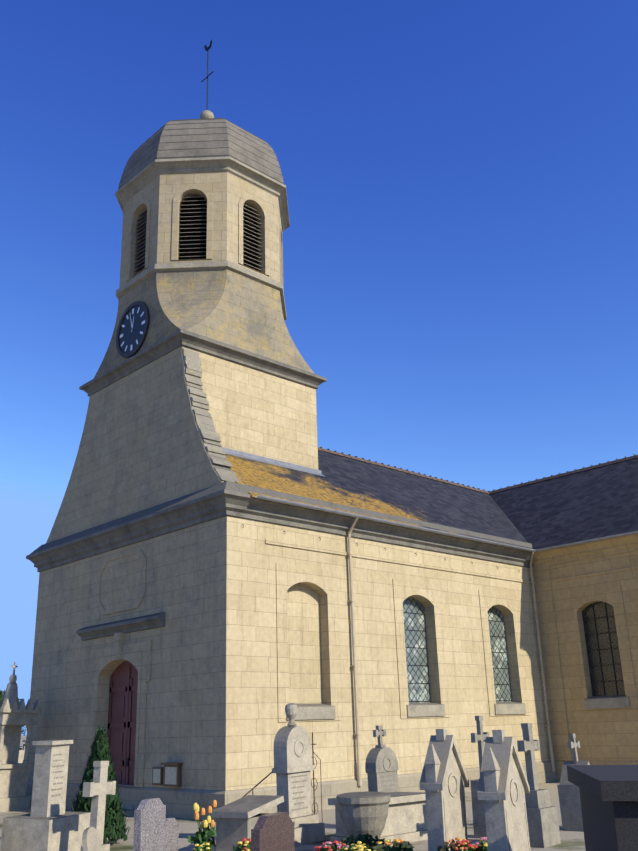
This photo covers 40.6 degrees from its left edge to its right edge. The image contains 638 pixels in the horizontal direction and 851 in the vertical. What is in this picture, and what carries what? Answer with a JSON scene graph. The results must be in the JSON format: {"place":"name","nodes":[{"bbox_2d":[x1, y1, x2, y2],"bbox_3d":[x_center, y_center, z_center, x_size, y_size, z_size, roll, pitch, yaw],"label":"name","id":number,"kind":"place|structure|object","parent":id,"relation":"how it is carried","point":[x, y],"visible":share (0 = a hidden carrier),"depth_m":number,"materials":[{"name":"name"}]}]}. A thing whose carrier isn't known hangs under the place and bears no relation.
{"place":"outdoors","nodes":[
{"label":"outdoors","id":0,"kind":"place"},
{"bbox_2d":[18,750,24,762],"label":"cemetery wall","id":1,"kind":"structure","parent":0,"point":[21,756],"depth_m":42.98,"materials":[{"name":"stone"}]},
{"bbox_2d":[119,172,281,287],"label":"belfry walls","id":2,"kind":"structure","parent":0,"point":[228,190],"depth_m":26.10,"materials":[{"name":"beige stone"}]},
{"bbox_2d":[134,196,261,274],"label":"louver slats","id":3,"kind":"object","parent":2,"relation":"in","point":[143,222],"visible":0.23,"depth_m":26.39,"materials":[{"name":"black wood"}]},
{"bbox_2d":[140,196,257,270],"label":"louver openings","id":4,"kind":"object","parent":2,"relation":"in","point":[200,249],"visible":0.15,"depth_m":26.06,"materials":[{"name":"black wood"}]},
{"bbox_2d":[115,156,289,231],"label":"cornice","id":5,"kind":"structure","parent":2,"relation":"on","point":[143,178],"depth_m":26.50,"materials":[{"name":"grey stone"}]},
{"bbox_2d":[118,118,283,189],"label":"dome","id":6,"kind":"structure","parent":5,"relation":"on","point":[199,138],"depth_m":26.83,"materials":[{"name":"stone"}]},
{"bbox_2d":[200,110,213,118],"bbox_3d":[-3.874,-10.589,29.831,0.500,0.640,0.500,16,-26,-41],"label":"finial","id":7,"kind":"object","parent":6,"relation":"on","point":[205,114],"visible":0.48,"depth_m":29.66,"materials":[{"name":"stone"}]},
{"bbox_2d":[201,39,213,109],"bbox_3d":[-3.929,-12.298,30.424,0.040,3.060,0.720,16,-26,-41],"label":"weather vane","id":8,"kind":"object","parent":7,"relation":"on","point":[207,48],"visible":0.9,"depth_m":30.62,"materials":[{"name":"grey metal"}]},
{"bbox_2d":[126,184,283,291],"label":"arched window surrounds","id":9,"kind":"object","parent":2,"relation":"attached to","point":[201,188],"visible":0.6,"depth_m":25.98,"materials":[{"name":"beige stone"}]},
{"bbox_2d":[0,735,585,850],"bbox_3d":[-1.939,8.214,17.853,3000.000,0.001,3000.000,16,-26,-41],"label":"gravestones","id":10,"kind":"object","parent":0,"point":[572,840],"depth_m":15.69,"materials":[{"name":"grey stone"}]},
{"bbox_2d":[0,690,26,735],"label":"tree","id":11,"kind":"object","parent":10,"relation":"on","point":[23,731],"visible":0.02,"depth_m":55.76,"materials":[{"name":"green plant"}]},
{"bbox_2d":[0,662,41,811],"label":"grave monument","id":12,"kind":"object","parent":10,"relation":"on","point":[14,717],"visible":1,"depth_m":22.67,"materials":[{"name":"stone"}]},
{"bbox_2d":[0,740,90,850],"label":"grave stele","id":13,"kind":"object","parent":10,"relation":"on","point":[48,823],"visible":1,"depth_m":13.37,"materials":[{"name":"stone"}]},
{"bbox_2d":[82,827,101,850],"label":"small headstone","id":14,"kind":"object","parent":10,"relation":"on","point":[90,839],"visible":1,"depth_m":12.03,"materials":[{"name":"stone"}]},
{"bbox_2d":[81,761,115,850],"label":"stone cross","id":15,"kind":"object","parent":10,"relation":"on","point":[99,788],"visible":0.96,"depth_m":12.83,"materials":[{"name":"grey stone"}]},
{"bbox_2d":[71,726,130,843],"bbox_3d":[-3.861,6.318,15.184,1.197,1.948,1.158,16,-26,-41],"label":"conifer shrub","id":16,"kind":"object","parent":10,"relation":"on","point":[115,829],"visible":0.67,"depth_m":14.99,"materials":[{"name":"green plant"}]},
{"bbox_2d":[133,798,165,850],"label":"gravestone","id":17,"kind":"object","parent":10,"relation":"on","point":[149,823],"visible":1,"depth_m":11.05,"materials":[{"name":"grey stone"}]},
{"bbox_2d":[165,818,178,850],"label":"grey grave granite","id":18,"kind":"object","parent":10,"relation":"on","point":[171,834],"visible":0.6,"depth_m":11.94,"materials":[{"name":"grey stone"}]},
{"bbox_2d":[188,800,216,846],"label":"tulips","id":19,"kind":"object","parent":10,"relation":"on","point":[208,833],"visible":0.96,"depth_m":12.09,"materials":[{"name":"yellow plant"}]},
{"bbox_2d":[233,838,250,850],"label":"flowers","id":20,"kind":"object","parent":10,"relation":"on","point":[242,846],"visible":0.6,"depth_m":11.75,"materials":[{"name":"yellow plant"}]},
{"bbox_2d":[215,813,269,850],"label":"tomb base","id":21,"kind":"object","parent":10,"relation":"on","point":[231,832],"visible":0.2,"depth_m":13.15,"materials":[{"name":"grey stone"}]},
{"bbox_2d":[211,795,283,818],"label":"tomb slab","id":22,"kind":"structure","parent":21,"relation":"on","point":[247,806],"depth_m":13.44,"materials":[{"name":"grey stone"}]},
{"bbox_2d":[242,772,271,797],"bbox_3d":[-1.121,6.453,14.625,0.027,1.161,1.823,-11,-21,24],"label":"iron rail","id":23,"kind":"object","parent":10,"relation":"on","point":[256,785],"visible":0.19,"depth_m":14.79,"materials":[{"name":"metal"}]},
{"bbox_2d":[251,812,294,850],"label":"headstone","id":24,"kind":"object","parent":10,"relation":"on","point":[272,832],"visible":1,"depth_m":10.73,"materials":[{"name":"stone"}]},
{"bbox_2d":[26,761,556,821],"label":"plinth","id":25,"kind":"structure","parent":10,"relation":"on","point":[178,802],"depth_m":19.82,"materials":[{"name":"stone"}]},
{"bbox_2d":[28,516,550,790],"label":"nave walls","id":26,"kind":"structure","parent":25,"relation":"on","point":[212,723],"depth_m":21.46,"materials":[{"name":"beige stone"}]},
{"bbox_2d":[72,804,133,816],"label":"church steps","id":27,"kind":"structure","parent":26,"relation":"attached to","point":[129,809],"depth_m":20.14,"materials":[{"name":"grey stone"}]},
{"bbox_2d":[88,633,151,786],"bbox_3d":[-5.077,7.043,21.542,0.150,3.620,2.840,16,-26,-41],"label":"door surround","id":28,"kind":"object","parent":26,"relation":"attached to","point":[138,655],"visible":0.96,"depth_m":21.37,"materials":[{"name":"beige stone"}]},
{"bbox_2d":[107,661,137,784],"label":"door leaves","id":29,"kind":"object","parent":28,"relation":"in","point":[122,714],"visible":0.46,"depth_m":21.82,"materials":[{"name":"red wood"}]},
{"bbox_2d":[125,758,128,766],"bbox_3d":[-4.734,8.293,21.239,0.080,0.200,0.080,16,-26,-41],"label":"door handle","id":30,"kind":"object","parent":29,"relation":"attached to","point":[127,763],"visible":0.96,"depth_m":21.23,"materials":[{"name":"black metal"}]},
{"bbox_2d":[76,612,164,640],"bbox_3d":[-5.162,5.176,22.164,0.220,0.360,3.900,16,-26,-41],"label":"door cornice","id":31,"kind":"structure","parent":26,"relation":"attached to","point":[145,622],"depth_m":21.94,"materials":[{"name":"grey stone"}]},
{"bbox_2d":[97,549,146,614],"bbox_3d":[-5.199,4.125,22.673,0.035,1.520,2.320,16,-26,-41],"label":"cartouche","id":32,"kind":"object","parent":26,"relation":"attached to","point":[121,582],"visible":1,"depth_m":22.64,"materials":[{"name":"stone"}]},
{"bbox_2d":[152,762,182,786],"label":"notice boards","id":33,"kind":"object","parent":26,"relation":"attached to","point":[178,775],"visible":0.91,"depth_m":19.33,"materials":[{"name":"brown wood"}]},
{"bbox_2d":[153,767,176,784],"bbox_3d":[-3.499,7.922,19.521,0.030,0.360,0.981,14,-25,-38],"label":"notice paper","id":34,"kind":"object","parent":33,"relation":"attached to","point":[170,774],"visible":1,"depth_m":19.40,"materials":[{"name":"white paper"}]},
{"bbox_2d":[26,481,533,571],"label":"cornice","id":35,"kind":"structure","parent":26,"relation":"attached to","point":[226,498],"depth_m":22.71,"materials":[{"name":"stone"}]},
{"bbox_2d":[46,346,230,542],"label":"gable","id":36,"kind":"structure","parent":35,"relation":"on","point":[141,446],"depth_m":23.77,"materials":[{"name":"stone"}]},
{"bbox_2d":[183,347,240,482],"bbox_3d":[-5.132,0.656,24.247,0.648,4.620,9.245,16,-26,-41],"label":"gable coping","id":37,"kind":"object","parent":36,"relation":"attached to","point":[210,437],"visible":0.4,"depth_m":22.18,"materials":[{"name":"stone"}]},
{"bbox_2d":[225,450,637,549],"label":"roof slate","id":38,"kind":"object","parent":35,"relation":"on","point":[599,502],"visible":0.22,"depth_m":28.69,"materials":[{"name":"grey stone"}]},
{"bbox_2d":[182,346,317,469],"bbox_3d":[-3.482,1.587,25.604,4.950,5.690,4.870,16,-26,-41],"label":"tower shaft","id":39,"kind":"object","parent":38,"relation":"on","point":[256,412],"visible":0.08,"depth_m":24.60,"materials":[{"name":"stone"}]},
{"bbox_2d":[79,329,326,396],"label":"cornice","id":40,"kind":"structure","parent":39,"relation":"on","point":[189,340],"depth_m":24.65,"materials":[{"name":"stone"}]},
{"bbox_2d":[93,269,314,378],"bbox_3d":[-3.617,-2.582,27.051,4.950,2.480,4.950,16,-26,-41],"label":"flared tower base","id":41,"kind":"object","parent":40,"relation":"on","point":[232,308],"visible":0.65,"depth_m":25.02,"materials":[{"name":"stone"}]},
{"bbox_2d":[116,301,149,357],"bbox_3d":[-5.485,-2.827,25.378,0.080,1.720,1.720,16,-26,-41],"label":"clock","id":42,"kind":"object","parent":41,"relation":"attached to","point":[132,329],"visible":0.98,"depth_m":25.34,"materials":[{"name":"black"}]},
{"bbox_2d":[116,261,286,320],"bbox_3d":[-3.657,-3.837,27.487,5.130,0.260,5.130,16,-26,-41],"label":"string course","id":43,"kind":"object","parent":41,"relation":"on","point":[138,279],"depth_m":25.33,"materials":[{"name":"grey stone"}]},
{"bbox_2d":[222,447,324,476],"bbox_3d":[-2.466,0.332,25.200,4.770,2.182,2.595,16,-26,-41],"label":"flashing","id":44,"kind":"object","parent":38,"relation":"on","point":[270,461],"visible":0.47,"depth_m":24.37,"materials":[{"name":"grey metal"}]},
{"bbox_2d":[255,494,637,551],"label":"gutters","id":45,"kind":"object","parent":38,"relation":"attached to","point":[278,500],"visible":0.98,"depth_m":24.25,"materials":[{"name":"metal"}]},
{"bbox_2d":[318,447,637,493],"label":"ridge tiles","id":46,"kind":"object","parent":38,"relation":"on","point":[342,454],"visible":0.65,"depth_m":32.81,"materials":[{"name":"tile"}]},
{"bbox_2d":[265,540,534,583],"bbox_3d":[2.889,3.952,24.374,11.530,0.090,0.035,16,-26,-41],"label":"string course","id":47,"kind":"object","parent":26,"relation":"attached to","point":[383,559],"visible":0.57,"depth_m":23.49,"materials":[{"name":"stone"}]},
{"bbox_2d":[276,563,529,721],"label":"window surrounds","id":48,"kind":"object","parent":26,"relation":"attached to","point":[289,576],"visible":0.85,"depth_m":22.72,"materials":[{"name":"beige stone"}]},
{"bbox_2d":[286,702,525,719],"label":"window sills","id":49,"kind":"structure","parent":26,"relation":"attached to","point":[315,711],"depth_m":22.66,"materials":[{"name":"grey stone"}]},
{"bbox_2d":[347,518,554,785],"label":"downpipes","id":50,"kind":"object","parent":26,"relation":"attached to","point":[354,666],"visible":0.94,"depth_m":22.22,"materials":[{"name":"metal"}]},
{"bbox_2d":[403,597,511,702],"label":"window panes","id":51,"kind":"structure","parent":26,"relation":"in","point":[418,680],"depth_m":24.14,"materials":[{"name":"glass"}]},
{"bbox_2d":[272,703,324,845],"bbox_3d":[-0.439,5.941,14.796,0.600,2.240,0.840,-16,-23,35],"label":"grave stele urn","id":52,"kind":"object","parent":10,"relation":"on","point":[293,767],"visible":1,"depth_m":14.62,"materials":[{"name":"stone"}]},
{"bbox_2d":[311,732,322,822],"bbox_3d":[-0.056,6.341,15.255,0.023,1.720,0.328,-15,-23,33],"label":"wrought iron cross","id":53,"kind":"object","parent":10,"relation":"on","point":[313,778],"visible":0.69,"depth_m":15.29,"materials":[{"name":"black metal"}]},
{"bbox_2d":[314,840,348,850],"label":"flowers","id":54,"kind":"object","parent":10,"relation":"on","point":[330,846],"visible":0.83,"depth_m":11.24,"materials":[{"name":"pink plant"}]},
{"bbox_2d":[336,792,390,840],"bbox_3d":[0.695,6.080,13.167,0.840,0.840,0.840,15,-24,-42],"label":"stone planter","id":55,"kind":"object","parent":10,"relation":"on","point":[362,813],"visible":0.73,"depth_m":12.93,"materials":[{"name":"stone"}]},
{"bbox_2d":[340,833,387,849],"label":"flowering plant","id":56,"kind":"object","parent":10,"relation":"on","point":[370,840],"visible":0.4,"depth_m":11.94,"materials":[{"name":"green plant"}]},
{"bbox_2d":[343,841,386,850],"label":"flowers","id":57,"kind":"object","parent":10,"relation":"on","point":[361,847],"visible":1,"depth_m":11.06,"materials":[{"name":"yellow plant"}]},
{"bbox_2d":[328,792,427,845],"bbox_3d":[1.071,6.510,14.257,0.880,0.720,1.720,-20,-27,41],"label":"tomb","id":58,"kind":"object","parent":10,"relation":"on","point":[406,820],"visible":0.45,"depth_m":14.06,"materials":[{"name":"stone"}]},
{"bbox_2d":[365,725,398,792],"bbox_3d":[1.195,6.585,16.163,0.500,1.820,0.800,-19,-25,38],"label":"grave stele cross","id":59,"kind":"object","parent":10,"relation":"on","point":[381,766],"visible":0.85,"depth_m":16.10,"materials":[{"name":"stone"}]},
{"bbox_2d":[371,839,413,850],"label":"flowers","id":60,"kind":"object","parent":10,"relation":"on","point":[399,844],"visible":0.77,"depth_m":11.27,"materials":[{"name":"orange plant"}]},
{"bbox_2d":[419,729,468,850],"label":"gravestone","id":61,"kind":"object","parent":10,"relation":"on","point":[444,781],"visible":0.92,"depth_m":11.52,"materials":[{"name":"stone"}]},
{"bbox_2d":[437,837,477,850],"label":"flower pot","id":62,"kind":"object","parent":10,"relation":"on","point":[465,844],"visible":0.92,"depth_m":11.12,"materials":[{"name":"red plant"}]},
{"bbox_2d":[470,716,489,837],"bbox_3d":[2.779,5.933,14.601,0.300,1.930,0.520,-15,-22,36],"label":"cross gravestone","id":63,"kind":"object","parent":10,"relation":"on","point":[479,736],"visible":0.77,"depth_m":14.44,"materials":[{"name":"stone"}]},
{"bbox_2d":[475,837,487,850],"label":"flower pot","id":64,"kind":"object","parent":10,"relation":"on","point":[482,845],"visible":0.33,"depth_m":11.23,"materials":[{"name":"pink plant"}]},
{"bbox_2d":[477,730,529,850],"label":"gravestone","id":65,"kind":"object","parent":10,"relation":"on","point":[503,787],"visible":1,"depth_m":10.16,"materials":[{"name":"stone"}]},
{"bbox_2d":[517,723,560,847],"bbox_3d":[3.358,5.624,13.550,0.440,1.790,0.600,-16,-24,35],"label":"grave cross","id":66,"kind":"object","parent":10,"relation":"on","point":[542,820],"visible":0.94,"depth_m":13.31,"materials":[{"name":"stone"}]},
{"bbox_2d":[557,733,589,831],"bbox_3d":[4.574,6.267,15.196,0.500,1.580,0.680,-18,-26,37],"label":"cross","id":67,"kind":"object","parent":10,"relation":"on","point":[570,804],"visible":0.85,"depth_m":14.90,"materials":[{"name":"stone"}]},
{"bbox_2d":[567,765,637,850],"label":"tomb","id":68,"kind":"object","parent":10,"relation":"on","point":[609,800],"visible":1,"depth_m":7.71,"materials":[{"name":"grey stone"}]},
{"bbox_3d":[-2.446,6.052,11.727,1.700,0.140,0.840,-10,-20,19],"label":"grey granite grave","id":69,"kind":"object","parent":10,"relation":"on","visible":0},
{"bbox_2d":[193,842,212,850],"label":"flowers","id":70,"kind":"object","parent":69,"relation":"on","point":[204,846],"visible":1,"depth_m":11.80,"materials":[{"name":"green"}]},
{"bbox_2d":[0,0,637,734],"label":"sky","id":71,"kind":"structure","parent":0,"point":[460,177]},
{"bbox_2d":[532,551,637,781],"bbox_3d":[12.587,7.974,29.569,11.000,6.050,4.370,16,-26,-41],"label":"transept walls","id":72,"kind":"structure","parent":0,"point":[607,735],"depth_m":26.02,"materials":[{"name":"beige stone"}]},
{"bbox_2d":[533,534,637,567],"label":"cornice","id":73,"kind":"structure","parent":72,"relation":"attached to","point":[606,547],"depth_m":26.91,"materials":[{"name":"beige stone"}]},
{"bbox_2d":[550,565,637,581],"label":"wall molding","id":74,"kind":"object","parent":72,"relation":"attached to","point":[595,573],"visible":1,"depth_m":26.68,"materials":[{"name":"beige stone"}]},
{"bbox_2d":[565,585,637,710],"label":"window surround","id":75,"kind":"object","parent":72,"relation":"attached to","point":[610,595],"visible":0.81,"depth_m":26.18,"materials":[{"name":"beige stone"}]},
{"bbox_2d":[582,601,624,695],"bbox_3d":[8.720,6.804,26.282,0.001,2.840,1.240,16,-26,-41],"label":"window","id":76,"kind":"structure","parent":72,"relation":"in","point":[605,654],"depth_m":26.32,"materials":[{"name":"black glass"}]},
{"bbox_2d":[582,603,623,695],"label":"window bars","id":77,"kind":"object","parent":76,"relation":"attached to","point":[611,648],"visible":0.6,"depth_m":26.28,"materials":[{"name":"black metal"}]},
{"bbox_2d":[584,695,629,708],"bbox_3d":[8.629,8.219,25.651,0.330,0.360,1.440,16,-26,-41],"label":"window sill","id":78,"kind":"structure","parent":72,"relation":"attached to","point":[610,701],"depth_m":25.55,"materials":[{"name":"grey stone"}]}
]}

